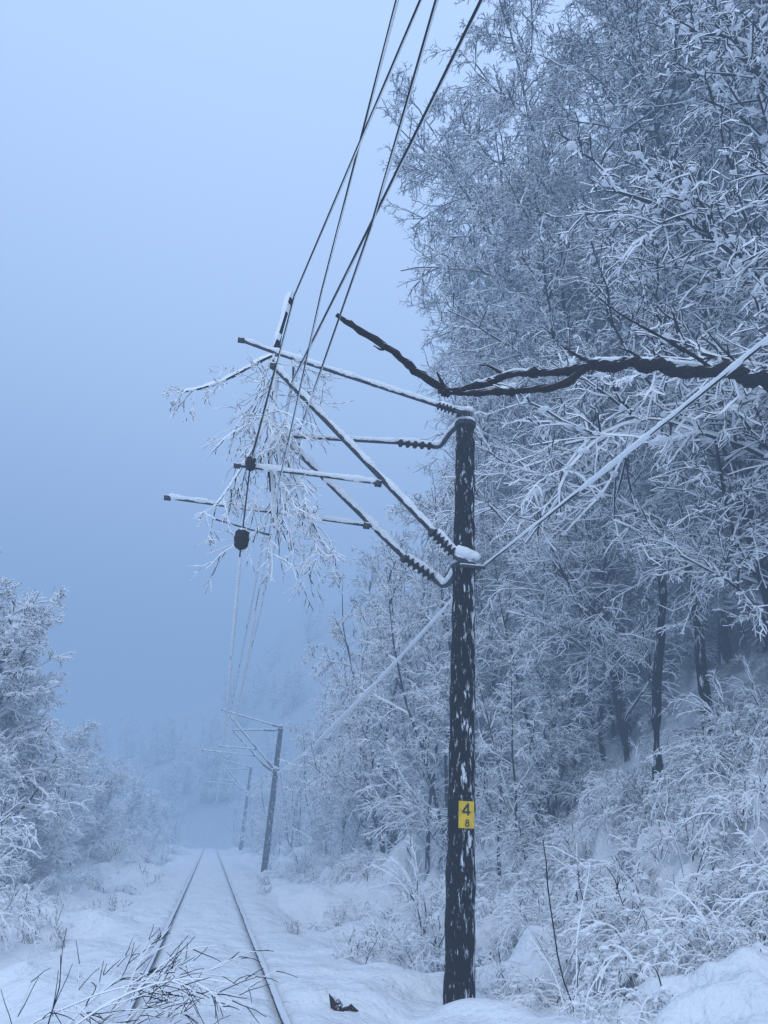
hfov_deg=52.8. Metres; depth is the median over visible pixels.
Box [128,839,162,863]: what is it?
shrub
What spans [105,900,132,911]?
dry weed
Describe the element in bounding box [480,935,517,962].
shrub
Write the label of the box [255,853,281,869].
shrub
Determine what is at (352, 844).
shrub
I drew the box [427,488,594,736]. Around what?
tree
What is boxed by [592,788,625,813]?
grass tuft
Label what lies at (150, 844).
shrub
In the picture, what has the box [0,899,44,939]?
shrub
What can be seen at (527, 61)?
tree
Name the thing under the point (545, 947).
grass tuft
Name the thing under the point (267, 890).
dry weed
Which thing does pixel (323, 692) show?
tree
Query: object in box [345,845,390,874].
shrub
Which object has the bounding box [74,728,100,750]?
tree
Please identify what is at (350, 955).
dry weed
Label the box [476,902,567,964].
shrub
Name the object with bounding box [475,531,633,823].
tree
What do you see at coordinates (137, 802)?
tree
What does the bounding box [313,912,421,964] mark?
shrub
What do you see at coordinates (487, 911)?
grass tuft
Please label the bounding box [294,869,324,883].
shrub
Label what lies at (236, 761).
tree
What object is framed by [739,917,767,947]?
shrub
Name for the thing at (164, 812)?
tree
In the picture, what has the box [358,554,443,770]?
tree
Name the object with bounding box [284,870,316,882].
shrub
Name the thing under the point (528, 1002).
shrub
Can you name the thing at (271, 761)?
tree
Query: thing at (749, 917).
shrub
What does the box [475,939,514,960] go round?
grass tuft
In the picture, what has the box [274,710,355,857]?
tree
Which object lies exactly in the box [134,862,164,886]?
dry weed
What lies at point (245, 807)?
catenary mast
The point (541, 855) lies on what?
shrub
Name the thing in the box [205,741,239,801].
tree
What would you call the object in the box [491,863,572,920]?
shrub
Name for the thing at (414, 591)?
tree
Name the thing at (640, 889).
shrub
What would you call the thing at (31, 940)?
dry weed
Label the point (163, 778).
tree
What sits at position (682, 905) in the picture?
shrub
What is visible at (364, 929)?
grass tuft
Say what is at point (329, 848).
shrub
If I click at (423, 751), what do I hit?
tree
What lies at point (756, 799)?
shrub
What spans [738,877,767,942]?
shrub
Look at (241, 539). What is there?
hanging insulator
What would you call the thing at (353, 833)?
shrub
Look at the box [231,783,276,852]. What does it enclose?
tree
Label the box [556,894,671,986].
shrub
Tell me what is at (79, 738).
tree
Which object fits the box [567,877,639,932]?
shrub
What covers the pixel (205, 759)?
tree
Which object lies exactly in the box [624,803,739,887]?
shrub
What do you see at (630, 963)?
grass tuft
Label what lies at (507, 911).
shrub
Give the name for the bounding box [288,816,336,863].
shrub
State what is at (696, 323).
tree
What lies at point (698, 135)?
tree
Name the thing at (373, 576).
tree
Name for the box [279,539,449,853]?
tree
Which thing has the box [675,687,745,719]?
grass tuft
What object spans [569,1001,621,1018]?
grass tuft
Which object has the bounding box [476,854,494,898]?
grass tuft
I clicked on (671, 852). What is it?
grass tuft
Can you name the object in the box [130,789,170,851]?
tree
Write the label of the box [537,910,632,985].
grass tuft
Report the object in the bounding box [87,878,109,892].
dry weed
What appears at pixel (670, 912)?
grass tuft
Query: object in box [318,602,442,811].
tree
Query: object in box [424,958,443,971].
grass tuft
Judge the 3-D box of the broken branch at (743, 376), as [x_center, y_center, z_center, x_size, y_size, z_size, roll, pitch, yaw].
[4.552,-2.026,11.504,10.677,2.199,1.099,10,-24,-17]
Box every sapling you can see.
[510,840,616,1014]
[534,853,633,931]
[641,769,744,912]
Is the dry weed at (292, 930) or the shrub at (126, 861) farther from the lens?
the shrub at (126, 861)
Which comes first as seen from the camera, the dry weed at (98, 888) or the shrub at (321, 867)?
the dry weed at (98, 888)
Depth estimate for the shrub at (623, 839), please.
14.96 m
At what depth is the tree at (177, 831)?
102.21 m
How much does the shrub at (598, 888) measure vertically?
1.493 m
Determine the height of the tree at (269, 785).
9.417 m
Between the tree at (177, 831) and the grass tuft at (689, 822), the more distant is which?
the tree at (177, 831)
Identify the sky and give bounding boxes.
[0,0,720,752]
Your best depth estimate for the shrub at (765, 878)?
10.16 m
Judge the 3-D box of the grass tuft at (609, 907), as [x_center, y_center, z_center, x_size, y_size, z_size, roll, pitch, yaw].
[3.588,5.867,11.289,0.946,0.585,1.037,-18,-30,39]
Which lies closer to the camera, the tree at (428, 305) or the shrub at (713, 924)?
the shrub at (713, 924)
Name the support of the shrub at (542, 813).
on the ground
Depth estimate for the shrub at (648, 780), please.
16.47 m
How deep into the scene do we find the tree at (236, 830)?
99.96 m
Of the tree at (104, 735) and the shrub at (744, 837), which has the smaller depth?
the shrub at (744, 837)
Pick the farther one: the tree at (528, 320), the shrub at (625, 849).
the tree at (528, 320)
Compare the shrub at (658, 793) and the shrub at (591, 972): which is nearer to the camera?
the shrub at (591, 972)
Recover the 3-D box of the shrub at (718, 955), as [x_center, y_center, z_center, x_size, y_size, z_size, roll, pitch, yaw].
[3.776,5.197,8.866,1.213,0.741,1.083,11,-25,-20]
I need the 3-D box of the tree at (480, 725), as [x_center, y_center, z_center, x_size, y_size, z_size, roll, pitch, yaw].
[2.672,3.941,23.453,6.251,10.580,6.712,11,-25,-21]
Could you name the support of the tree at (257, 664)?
on the ground
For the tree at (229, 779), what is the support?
on the ground
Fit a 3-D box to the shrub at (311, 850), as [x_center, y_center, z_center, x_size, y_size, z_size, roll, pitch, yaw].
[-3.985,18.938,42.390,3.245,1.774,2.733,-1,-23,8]
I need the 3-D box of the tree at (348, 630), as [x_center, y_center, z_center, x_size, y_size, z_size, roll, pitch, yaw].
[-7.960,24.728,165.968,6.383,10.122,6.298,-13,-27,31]
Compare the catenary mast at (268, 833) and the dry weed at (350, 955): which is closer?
the dry weed at (350, 955)
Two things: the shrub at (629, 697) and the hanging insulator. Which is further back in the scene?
the shrub at (629, 697)
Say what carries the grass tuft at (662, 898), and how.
on the ground
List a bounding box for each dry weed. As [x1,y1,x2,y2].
[15,924,40,943]
[35,896,70,928]
[37,884,74,911]
[48,919,77,951]
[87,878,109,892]
[105,889,128,911]
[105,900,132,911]
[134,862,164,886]
[256,874,270,884]
[256,884,275,894]
[281,919,301,934]
[331,925,398,963]
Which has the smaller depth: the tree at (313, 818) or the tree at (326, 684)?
the tree at (313, 818)
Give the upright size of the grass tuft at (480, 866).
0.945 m
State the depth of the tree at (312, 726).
106.41 m
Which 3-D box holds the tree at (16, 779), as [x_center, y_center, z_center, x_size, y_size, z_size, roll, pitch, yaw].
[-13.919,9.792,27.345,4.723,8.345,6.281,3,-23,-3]
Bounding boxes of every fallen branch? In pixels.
[1,928,297,1023]
[67,924,273,1023]
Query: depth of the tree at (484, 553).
29.50 m
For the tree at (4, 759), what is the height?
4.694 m
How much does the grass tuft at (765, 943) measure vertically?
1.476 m
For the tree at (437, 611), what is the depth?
59.66 m
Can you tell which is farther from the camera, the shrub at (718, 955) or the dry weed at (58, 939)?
the dry weed at (58, 939)
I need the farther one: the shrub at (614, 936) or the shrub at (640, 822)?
the shrub at (640, 822)
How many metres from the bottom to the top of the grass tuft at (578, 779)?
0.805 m
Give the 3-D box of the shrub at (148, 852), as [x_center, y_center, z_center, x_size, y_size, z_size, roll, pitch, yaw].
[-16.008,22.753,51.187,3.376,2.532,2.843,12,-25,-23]
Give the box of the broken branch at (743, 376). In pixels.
[335,290,767,397]
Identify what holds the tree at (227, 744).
on the ground
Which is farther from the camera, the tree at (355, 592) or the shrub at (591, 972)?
the tree at (355, 592)
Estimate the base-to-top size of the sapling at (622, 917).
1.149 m
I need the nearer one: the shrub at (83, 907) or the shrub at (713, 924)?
the shrub at (713, 924)
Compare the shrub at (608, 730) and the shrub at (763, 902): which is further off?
the shrub at (608, 730)
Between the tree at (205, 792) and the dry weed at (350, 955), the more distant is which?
the tree at (205, 792)
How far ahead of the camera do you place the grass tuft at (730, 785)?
13.00 m
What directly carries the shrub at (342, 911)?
on the ground
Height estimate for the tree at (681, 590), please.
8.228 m
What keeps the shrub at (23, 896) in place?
on the ground
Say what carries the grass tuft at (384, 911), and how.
on the ground
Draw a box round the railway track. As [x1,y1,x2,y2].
[118,847,290,1023]
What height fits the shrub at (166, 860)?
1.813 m
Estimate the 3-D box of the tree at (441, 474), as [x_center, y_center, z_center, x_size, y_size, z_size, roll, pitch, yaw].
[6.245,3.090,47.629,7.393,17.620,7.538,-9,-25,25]
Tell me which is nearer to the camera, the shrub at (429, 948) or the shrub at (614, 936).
the shrub at (614, 936)
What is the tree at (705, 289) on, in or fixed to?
on the ground
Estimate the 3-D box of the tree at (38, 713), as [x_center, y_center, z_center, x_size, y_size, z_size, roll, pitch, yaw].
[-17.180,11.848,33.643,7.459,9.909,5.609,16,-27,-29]
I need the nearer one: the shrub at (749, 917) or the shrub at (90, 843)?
the shrub at (749, 917)
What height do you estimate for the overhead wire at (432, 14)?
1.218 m
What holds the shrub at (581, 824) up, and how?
on the ground
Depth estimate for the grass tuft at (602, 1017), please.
8.24 m
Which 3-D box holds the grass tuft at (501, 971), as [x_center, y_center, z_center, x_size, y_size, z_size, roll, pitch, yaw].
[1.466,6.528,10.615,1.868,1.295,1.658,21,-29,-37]
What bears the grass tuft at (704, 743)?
on the ground
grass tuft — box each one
[349,896,374,920]
[355,918,405,940]
[356,884,405,922]
[362,913,402,925]
[391,878,426,922]
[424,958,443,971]
[442,937,535,997]
[475,818,510,849]
[475,847,501,883]
[475,896,496,916]
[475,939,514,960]
[475,963,568,1007]
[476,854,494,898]
[477,842,536,893]
[509,818,554,874]
[517,809,565,843]
[517,865,576,917]
[518,936,565,960]
[533,815,570,848]
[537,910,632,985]
[538,868,707,942]
[549,871,590,905]
[551,919,685,998]
[554,750,616,780]
[555,962,658,1023]
[557,765,599,790]
[563,864,664,942]
[567,971,626,1019]
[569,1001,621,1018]
[582,804,641,844]
[587,891,633,919]
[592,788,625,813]
[606,961,684,1023]
[610,890,722,942]
[615,874,750,989]
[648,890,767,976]
[660,732,700,763]
[661,824,714,865]
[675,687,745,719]
[677,790,717,827]
[680,757,763,808]
[683,737,725,760]
[685,765,750,827]
[704,774,767,825]
[732,743,764,773]
[753,726,767,755]
[755,920,767,962]
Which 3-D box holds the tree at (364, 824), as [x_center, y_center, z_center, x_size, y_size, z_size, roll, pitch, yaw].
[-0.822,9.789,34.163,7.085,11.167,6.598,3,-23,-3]
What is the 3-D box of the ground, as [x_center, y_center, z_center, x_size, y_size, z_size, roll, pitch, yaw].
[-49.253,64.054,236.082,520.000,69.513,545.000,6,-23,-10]
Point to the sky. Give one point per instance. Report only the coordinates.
(171, 171)
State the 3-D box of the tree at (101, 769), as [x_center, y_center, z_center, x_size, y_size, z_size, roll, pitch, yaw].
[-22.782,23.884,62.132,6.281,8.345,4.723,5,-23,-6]
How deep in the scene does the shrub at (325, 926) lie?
17.91 m
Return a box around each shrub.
[0,786,56,953]
[0,869,65,903]
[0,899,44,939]
[0,909,11,951]
[1,888,45,902]
[5,884,56,908]
[65,869,105,888]
[66,866,112,882]
[68,899,105,911]
[69,817,135,861]
[83,820,151,862]
[102,881,142,894]
[121,856,137,865]
[123,842,166,865]
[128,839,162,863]
[133,837,164,864]
[145,835,168,856]
[153,844,176,864]
[162,839,190,854]
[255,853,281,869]
[264,836,326,877]
[266,865,294,877]
[271,873,291,878]
[280,845,296,855]
[284,831,335,870]
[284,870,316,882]
[285,840,327,869]
[287,850,329,873]
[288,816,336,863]
[289,852,321,876]
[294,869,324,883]
[298,861,317,879]
[301,907,361,931]
[303,842,344,881]
[310,838,346,875]
[312,861,349,885]
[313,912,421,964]
[315,822,379,870]
[321,898,360,923]
[327,867,347,883]
[329,849,380,886]
[338,819,374,844]
[341,843,372,868]
[344,844,379,862]
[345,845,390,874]
[346,834,516,972]
[348,864,382,887]
[376,831,425,861]
[400,872,445,924]
[425,779,514,848]
[428,841,446,870]
[429,869,520,926]
[431,728,520,805]
[431,932,516,968]
[445,745,579,848]
[476,857,530,907]
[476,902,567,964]
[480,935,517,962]
[483,968,572,1014]
[487,893,575,960]
[488,882,576,946]
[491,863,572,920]
[492,893,556,926]
[509,755,613,824]
[512,960,583,989]
[521,840,579,876]
[523,827,598,892]
[525,822,585,882]
[541,936,585,994]
[543,887,714,971]
[548,927,567,950]
[554,828,659,925]
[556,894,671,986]
[564,787,646,870]
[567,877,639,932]
[567,924,682,1005]
[579,734,675,819]
[587,855,631,888]
[589,752,652,818]
[593,854,656,900]
[594,683,650,720]
[596,878,653,916]
[598,793,667,844]
[604,694,648,738]
[608,818,656,872]
[609,961,684,1000]
[624,697,663,733]
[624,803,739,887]
[626,884,750,936]
[631,915,743,975]
[639,874,665,896]
[643,762,702,826]
[643,781,688,820]
[644,733,743,800]
[650,768,767,863]
[651,707,751,759]
[653,668,767,796]
[656,873,736,940]
[657,892,713,936]
[658,927,740,975]
[663,884,730,926]
[668,750,729,792]
[668,840,767,923]
[672,690,767,759]
[675,781,743,852]
[676,654,767,759]
[678,913,730,947]
[693,904,767,963]
[703,821,767,944]
[726,722,767,771]
[727,900,767,945]
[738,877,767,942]
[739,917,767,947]
[741,894,767,943]
[746,868,767,916]
[755,838,767,873]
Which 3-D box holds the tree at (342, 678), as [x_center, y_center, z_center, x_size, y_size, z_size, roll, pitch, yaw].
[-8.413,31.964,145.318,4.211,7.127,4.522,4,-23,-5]
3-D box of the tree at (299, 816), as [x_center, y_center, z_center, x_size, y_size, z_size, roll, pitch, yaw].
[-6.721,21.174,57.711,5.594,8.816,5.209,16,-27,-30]
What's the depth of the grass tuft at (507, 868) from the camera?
17.79 m
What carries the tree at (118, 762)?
on the ground
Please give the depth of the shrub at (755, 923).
9.70 m
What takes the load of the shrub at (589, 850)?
on the ground
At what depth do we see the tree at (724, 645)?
18.44 m
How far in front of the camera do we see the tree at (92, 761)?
50.89 m
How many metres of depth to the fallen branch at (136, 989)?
6.21 m
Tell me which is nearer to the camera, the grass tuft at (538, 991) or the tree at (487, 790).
the grass tuft at (538, 991)
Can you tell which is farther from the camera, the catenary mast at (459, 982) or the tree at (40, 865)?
the tree at (40, 865)
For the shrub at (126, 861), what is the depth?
35.52 m
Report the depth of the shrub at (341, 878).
25.03 m
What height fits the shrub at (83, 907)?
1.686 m
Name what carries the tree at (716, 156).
on the ground
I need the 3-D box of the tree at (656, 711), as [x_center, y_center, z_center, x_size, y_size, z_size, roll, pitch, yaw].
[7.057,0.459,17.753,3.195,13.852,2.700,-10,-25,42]
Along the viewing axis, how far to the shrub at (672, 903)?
11.35 m
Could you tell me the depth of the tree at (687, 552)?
17.18 m
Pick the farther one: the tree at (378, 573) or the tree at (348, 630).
the tree at (378, 573)
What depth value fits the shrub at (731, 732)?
14.07 m
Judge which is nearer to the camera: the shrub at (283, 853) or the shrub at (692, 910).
the shrub at (692, 910)
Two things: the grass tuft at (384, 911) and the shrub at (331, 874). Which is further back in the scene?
the shrub at (331, 874)
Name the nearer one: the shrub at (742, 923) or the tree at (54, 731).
the shrub at (742, 923)
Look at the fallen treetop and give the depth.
11.87 m
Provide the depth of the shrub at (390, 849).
25.84 m
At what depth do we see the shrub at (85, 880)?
29.12 m
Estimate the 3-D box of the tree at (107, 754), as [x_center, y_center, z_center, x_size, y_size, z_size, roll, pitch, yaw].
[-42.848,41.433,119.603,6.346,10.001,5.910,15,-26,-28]
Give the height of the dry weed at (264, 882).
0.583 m
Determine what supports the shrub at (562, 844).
on the ground
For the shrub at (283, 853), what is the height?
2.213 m
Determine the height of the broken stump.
0.476 m
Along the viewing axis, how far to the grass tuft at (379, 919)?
17.62 m
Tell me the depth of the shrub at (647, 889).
12.80 m
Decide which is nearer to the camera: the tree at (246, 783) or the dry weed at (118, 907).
the dry weed at (118, 907)
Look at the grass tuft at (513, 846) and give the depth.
18.16 m
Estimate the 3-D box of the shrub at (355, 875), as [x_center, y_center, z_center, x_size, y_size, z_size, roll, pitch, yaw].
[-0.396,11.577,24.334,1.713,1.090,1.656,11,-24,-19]
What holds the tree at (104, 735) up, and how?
on the ground
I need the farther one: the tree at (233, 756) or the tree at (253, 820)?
the tree at (233, 756)
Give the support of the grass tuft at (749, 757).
on the ground
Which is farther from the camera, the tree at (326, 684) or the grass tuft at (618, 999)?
the tree at (326, 684)
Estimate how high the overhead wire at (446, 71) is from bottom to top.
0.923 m
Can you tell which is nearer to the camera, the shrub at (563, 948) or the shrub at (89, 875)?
the shrub at (563, 948)
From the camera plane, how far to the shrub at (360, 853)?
32.28 m
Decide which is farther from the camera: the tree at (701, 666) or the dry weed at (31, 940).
the tree at (701, 666)
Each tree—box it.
[0,577,105,891]
[0,595,64,892]
[0,706,84,890]
[0,744,42,898]
[4,703,53,877]
[13,700,57,880]
[20,704,58,761]
[26,747,97,879]
[34,712,70,758]
[44,720,106,868]
[49,745,107,848]
[61,769,131,862]
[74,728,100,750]
[77,769,113,856]
[87,729,112,761]
[89,718,112,758]
[89,754,130,853]
[97,755,148,842]
[98,747,125,765]
[112,776,157,855]
[122,762,150,832]
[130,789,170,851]
[143,716,169,754]
[150,801,178,853]
[151,714,179,766]
[152,756,192,818]
[153,764,176,801]
[158,765,180,800]
[159,708,193,760]
[161,795,188,844]
[164,753,184,788]
[174,739,196,778]
[176,748,201,792]
[189,742,222,802]
[193,743,220,802]
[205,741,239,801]
[208,744,240,801]
[209,740,241,801]
[217,797,253,848]
[218,759,240,799]
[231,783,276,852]
[241,768,264,814]
[243,664,266,706]
[245,793,264,839]
[249,769,286,840]
[249,773,294,855]
[250,774,291,849]
[251,657,272,698]
[251,752,287,806]
[256,737,318,846]
[260,748,311,837]
[261,721,286,762]
[263,670,283,709]
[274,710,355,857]
[275,669,304,720]
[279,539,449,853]
[282,656,312,708]
[283,606,423,854]
[289,534,407,771]
[295,725,323,777]
[298,598,324,640]
[301,727,348,845]
[307,650,342,792]
[308,636,370,777]
[314,702,396,858]
[315,651,387,824]
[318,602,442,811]
[319,665,338,697]
[332,603,358,648]
[336,664,348,696]
[343,640,360,676]
[349,519,556,879]
[351,573,368,604]
[356,563,371,591]
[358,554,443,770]
[366,533,516,815]
[367,529,448,744]
[369,555,386,589]
[376,61,765,736]
[382,475,592,815]
[395,240,657,750]
[396,352,540,715]
[413,523,450,667]
[423,0,743,613]
[424,227,651,697]
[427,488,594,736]
[429,538,451,691]
[436,426,455,623]
[437,0,767,653]
[442,167,690,705]
[449,112,719,762]
[467,0,767,587]
[475,311,682,674]
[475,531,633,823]
[475,629,593,880]
[476,425,677,760]
[483,74,738,633]
[568,99,767,616]
[572,0,767,473]
[584,0,767,455]
[591,132,767,665]
[621,316,715,751]
[634,258,746,818]
[663,469,744,630]
[664,382,767,652]
[691,126,753,195]
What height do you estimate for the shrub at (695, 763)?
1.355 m
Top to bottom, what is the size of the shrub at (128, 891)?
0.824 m
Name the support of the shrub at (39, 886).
on the ground
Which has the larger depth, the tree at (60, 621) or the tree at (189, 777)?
the tree at (189, 777)
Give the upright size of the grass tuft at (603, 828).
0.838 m
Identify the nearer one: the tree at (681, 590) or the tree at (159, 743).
the tree at (681, 590)
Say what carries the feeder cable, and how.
attached to the catenary mast at (459, 982)
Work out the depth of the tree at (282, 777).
81.77 m
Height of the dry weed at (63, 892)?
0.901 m
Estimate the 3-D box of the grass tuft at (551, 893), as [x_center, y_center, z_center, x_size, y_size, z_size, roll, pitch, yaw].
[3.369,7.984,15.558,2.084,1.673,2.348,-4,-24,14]
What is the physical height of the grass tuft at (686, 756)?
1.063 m
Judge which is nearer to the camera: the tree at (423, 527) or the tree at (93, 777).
the tree at (93, 777)
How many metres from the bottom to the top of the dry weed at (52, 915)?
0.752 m
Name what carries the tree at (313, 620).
on the ground
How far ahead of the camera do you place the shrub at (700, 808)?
12.65 m
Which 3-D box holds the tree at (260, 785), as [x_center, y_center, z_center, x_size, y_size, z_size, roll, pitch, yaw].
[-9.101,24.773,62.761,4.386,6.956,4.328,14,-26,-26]
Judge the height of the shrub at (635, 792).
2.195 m
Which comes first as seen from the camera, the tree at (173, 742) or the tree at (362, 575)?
the tree at (173, 742)
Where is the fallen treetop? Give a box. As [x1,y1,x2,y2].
[162,291,352,613]
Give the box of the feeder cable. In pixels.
[238,335,767,807]
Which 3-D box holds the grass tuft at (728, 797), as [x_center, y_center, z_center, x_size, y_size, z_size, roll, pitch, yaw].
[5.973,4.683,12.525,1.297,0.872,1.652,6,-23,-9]
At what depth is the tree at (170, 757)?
129.43 m
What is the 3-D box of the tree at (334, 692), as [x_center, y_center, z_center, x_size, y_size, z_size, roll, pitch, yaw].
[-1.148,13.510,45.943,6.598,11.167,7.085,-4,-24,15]
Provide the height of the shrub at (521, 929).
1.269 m
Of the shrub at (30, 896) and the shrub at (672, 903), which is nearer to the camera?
the shrub at (672, 903)
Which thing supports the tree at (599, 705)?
on the ground
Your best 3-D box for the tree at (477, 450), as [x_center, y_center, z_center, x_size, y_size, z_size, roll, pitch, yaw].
[6.290,-4.111,28.460,10.203,24.476,10.370,17,-27,-31]
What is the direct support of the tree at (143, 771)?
on the ground
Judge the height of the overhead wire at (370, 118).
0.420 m
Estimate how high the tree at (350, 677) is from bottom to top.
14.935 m
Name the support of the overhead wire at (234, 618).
hanging from the hanging insulator
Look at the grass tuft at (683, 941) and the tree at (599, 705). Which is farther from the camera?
the tree at (599, 705)
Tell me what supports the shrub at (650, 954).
on the ground
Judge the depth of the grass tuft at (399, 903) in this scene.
19.51 m
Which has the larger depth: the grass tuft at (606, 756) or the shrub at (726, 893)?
the grass tuft at (606, 756)
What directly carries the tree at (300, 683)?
on the ground
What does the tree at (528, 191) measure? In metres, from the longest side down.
19.133 x 9.554 x 7.370 m
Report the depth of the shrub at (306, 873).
39.87 m
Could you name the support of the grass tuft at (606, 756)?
on the ground
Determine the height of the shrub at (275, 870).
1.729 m
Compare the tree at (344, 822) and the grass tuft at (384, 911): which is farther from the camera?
the tree at (344, 822)
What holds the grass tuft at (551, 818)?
on the ground
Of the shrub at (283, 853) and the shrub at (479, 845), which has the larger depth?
the shrub at (283, 853)
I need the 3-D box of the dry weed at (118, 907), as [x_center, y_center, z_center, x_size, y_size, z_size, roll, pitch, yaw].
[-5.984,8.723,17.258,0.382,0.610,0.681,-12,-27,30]
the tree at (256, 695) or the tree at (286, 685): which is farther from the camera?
the tree at (256, 695)
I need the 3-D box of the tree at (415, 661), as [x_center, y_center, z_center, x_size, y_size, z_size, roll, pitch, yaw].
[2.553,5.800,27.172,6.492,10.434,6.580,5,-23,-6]
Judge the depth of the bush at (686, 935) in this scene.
9.25 m
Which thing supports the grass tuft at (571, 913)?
on the ground
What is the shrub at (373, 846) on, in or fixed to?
on the ground
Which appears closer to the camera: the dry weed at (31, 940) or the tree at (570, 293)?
the dry weed at (31, 940)
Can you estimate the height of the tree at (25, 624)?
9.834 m
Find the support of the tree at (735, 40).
on the ground
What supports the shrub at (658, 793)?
on the ground
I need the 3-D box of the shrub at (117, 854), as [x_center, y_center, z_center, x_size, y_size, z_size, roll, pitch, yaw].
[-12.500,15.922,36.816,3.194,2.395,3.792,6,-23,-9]
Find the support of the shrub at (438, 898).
on the ground
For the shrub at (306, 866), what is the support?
on the ground
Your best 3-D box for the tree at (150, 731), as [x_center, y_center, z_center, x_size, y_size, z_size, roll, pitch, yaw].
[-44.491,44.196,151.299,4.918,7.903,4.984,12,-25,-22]
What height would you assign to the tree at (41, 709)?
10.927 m
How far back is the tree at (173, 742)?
148.02 m
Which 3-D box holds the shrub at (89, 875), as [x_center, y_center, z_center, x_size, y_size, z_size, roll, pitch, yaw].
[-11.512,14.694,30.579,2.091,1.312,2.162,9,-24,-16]
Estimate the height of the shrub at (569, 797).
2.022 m
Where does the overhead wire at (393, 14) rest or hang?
hanging from the catenary mast at (459, 982)
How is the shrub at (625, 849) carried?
on the ground
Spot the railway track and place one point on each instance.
(281, 1011)
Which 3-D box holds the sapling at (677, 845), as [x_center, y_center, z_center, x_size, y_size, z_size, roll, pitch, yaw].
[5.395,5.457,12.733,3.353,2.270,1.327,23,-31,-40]
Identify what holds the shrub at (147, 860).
on the ground
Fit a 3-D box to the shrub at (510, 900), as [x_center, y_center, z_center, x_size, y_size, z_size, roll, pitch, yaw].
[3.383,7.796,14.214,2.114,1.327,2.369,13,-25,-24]
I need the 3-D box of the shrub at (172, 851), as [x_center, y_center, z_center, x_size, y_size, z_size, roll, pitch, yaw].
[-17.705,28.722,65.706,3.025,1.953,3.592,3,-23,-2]
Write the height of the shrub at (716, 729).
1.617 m
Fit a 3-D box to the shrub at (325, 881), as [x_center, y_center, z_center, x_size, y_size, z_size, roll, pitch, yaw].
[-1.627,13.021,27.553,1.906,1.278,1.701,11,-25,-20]
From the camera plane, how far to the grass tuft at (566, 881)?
15.87 m
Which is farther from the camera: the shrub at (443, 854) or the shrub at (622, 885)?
the shrub at (443, 854)
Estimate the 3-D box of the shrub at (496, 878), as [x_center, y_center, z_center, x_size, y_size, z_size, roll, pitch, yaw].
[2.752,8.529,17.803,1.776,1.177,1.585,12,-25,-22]
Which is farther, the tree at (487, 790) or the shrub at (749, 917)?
the tree at (487, 790)
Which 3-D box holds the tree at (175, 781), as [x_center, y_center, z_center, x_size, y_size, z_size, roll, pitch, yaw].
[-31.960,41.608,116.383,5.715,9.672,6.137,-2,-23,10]
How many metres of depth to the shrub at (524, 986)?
10.79 m
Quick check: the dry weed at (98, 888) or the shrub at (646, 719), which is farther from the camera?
the dry weed at (98, 888)
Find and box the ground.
[0,522,767,1023]
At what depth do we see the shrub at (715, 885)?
11.13 m
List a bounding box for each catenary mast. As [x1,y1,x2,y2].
[164,337,484,1004]
[202,709,282,871]
[205,757,252,849]
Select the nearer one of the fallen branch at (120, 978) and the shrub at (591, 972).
the fallen branch at (120, 978)
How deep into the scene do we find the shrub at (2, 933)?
11.35 m
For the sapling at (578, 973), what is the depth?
9.03 m
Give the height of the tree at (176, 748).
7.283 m
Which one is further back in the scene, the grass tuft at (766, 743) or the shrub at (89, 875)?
the shrub at (89, 875)
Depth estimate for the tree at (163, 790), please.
121.64 m
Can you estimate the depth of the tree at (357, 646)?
97.62 m
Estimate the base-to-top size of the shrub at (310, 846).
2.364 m
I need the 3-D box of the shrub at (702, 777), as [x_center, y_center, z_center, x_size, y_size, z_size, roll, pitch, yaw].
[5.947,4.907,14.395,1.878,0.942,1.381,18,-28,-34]
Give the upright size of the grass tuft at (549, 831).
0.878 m
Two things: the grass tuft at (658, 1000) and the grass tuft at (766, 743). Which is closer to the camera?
the grass tuft at (658, 1000)
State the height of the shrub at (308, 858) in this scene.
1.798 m
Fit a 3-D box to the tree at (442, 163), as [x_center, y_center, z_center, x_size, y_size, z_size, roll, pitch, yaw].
[6.266,-6.197,25.591,13.123,28.025,12.093,13,-29,-21]
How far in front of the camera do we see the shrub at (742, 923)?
9.44 m
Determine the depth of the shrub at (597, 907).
10.62 m
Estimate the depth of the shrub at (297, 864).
40.11 m
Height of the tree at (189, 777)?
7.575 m
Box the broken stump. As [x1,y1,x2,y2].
[329,993,358,1011]
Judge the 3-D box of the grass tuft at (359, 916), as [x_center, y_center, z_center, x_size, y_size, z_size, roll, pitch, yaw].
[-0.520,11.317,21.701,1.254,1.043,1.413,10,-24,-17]
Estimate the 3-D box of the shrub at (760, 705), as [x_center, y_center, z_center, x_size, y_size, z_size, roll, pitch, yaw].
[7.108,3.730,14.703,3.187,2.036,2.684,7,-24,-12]
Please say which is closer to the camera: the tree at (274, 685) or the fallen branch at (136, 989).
the fallen branch at (136, 989)
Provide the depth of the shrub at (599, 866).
14.86 m
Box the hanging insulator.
[234,364,275,556]
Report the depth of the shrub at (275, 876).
41.55 m
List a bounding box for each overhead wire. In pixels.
[215,556,241,803]
[217,0,398,799]
[218,0,438,790]
[218,0,482,785]
[252,0,421,458]
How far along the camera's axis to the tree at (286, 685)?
148.28 m
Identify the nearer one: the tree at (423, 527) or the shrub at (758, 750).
the shrub at (758, 750)
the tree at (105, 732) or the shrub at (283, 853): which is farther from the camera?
the tree at (105, 732)
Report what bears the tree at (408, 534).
on the ground
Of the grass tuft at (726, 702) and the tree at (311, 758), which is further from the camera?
the tree at (311, 758)
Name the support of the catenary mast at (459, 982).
on the ground
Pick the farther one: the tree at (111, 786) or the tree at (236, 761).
the tree at (236, 761)
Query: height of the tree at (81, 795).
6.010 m
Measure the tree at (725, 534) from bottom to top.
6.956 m
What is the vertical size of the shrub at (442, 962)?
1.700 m
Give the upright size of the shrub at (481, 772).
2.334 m
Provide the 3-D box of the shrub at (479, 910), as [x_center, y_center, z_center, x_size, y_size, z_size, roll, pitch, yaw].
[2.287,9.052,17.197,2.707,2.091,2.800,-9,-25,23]

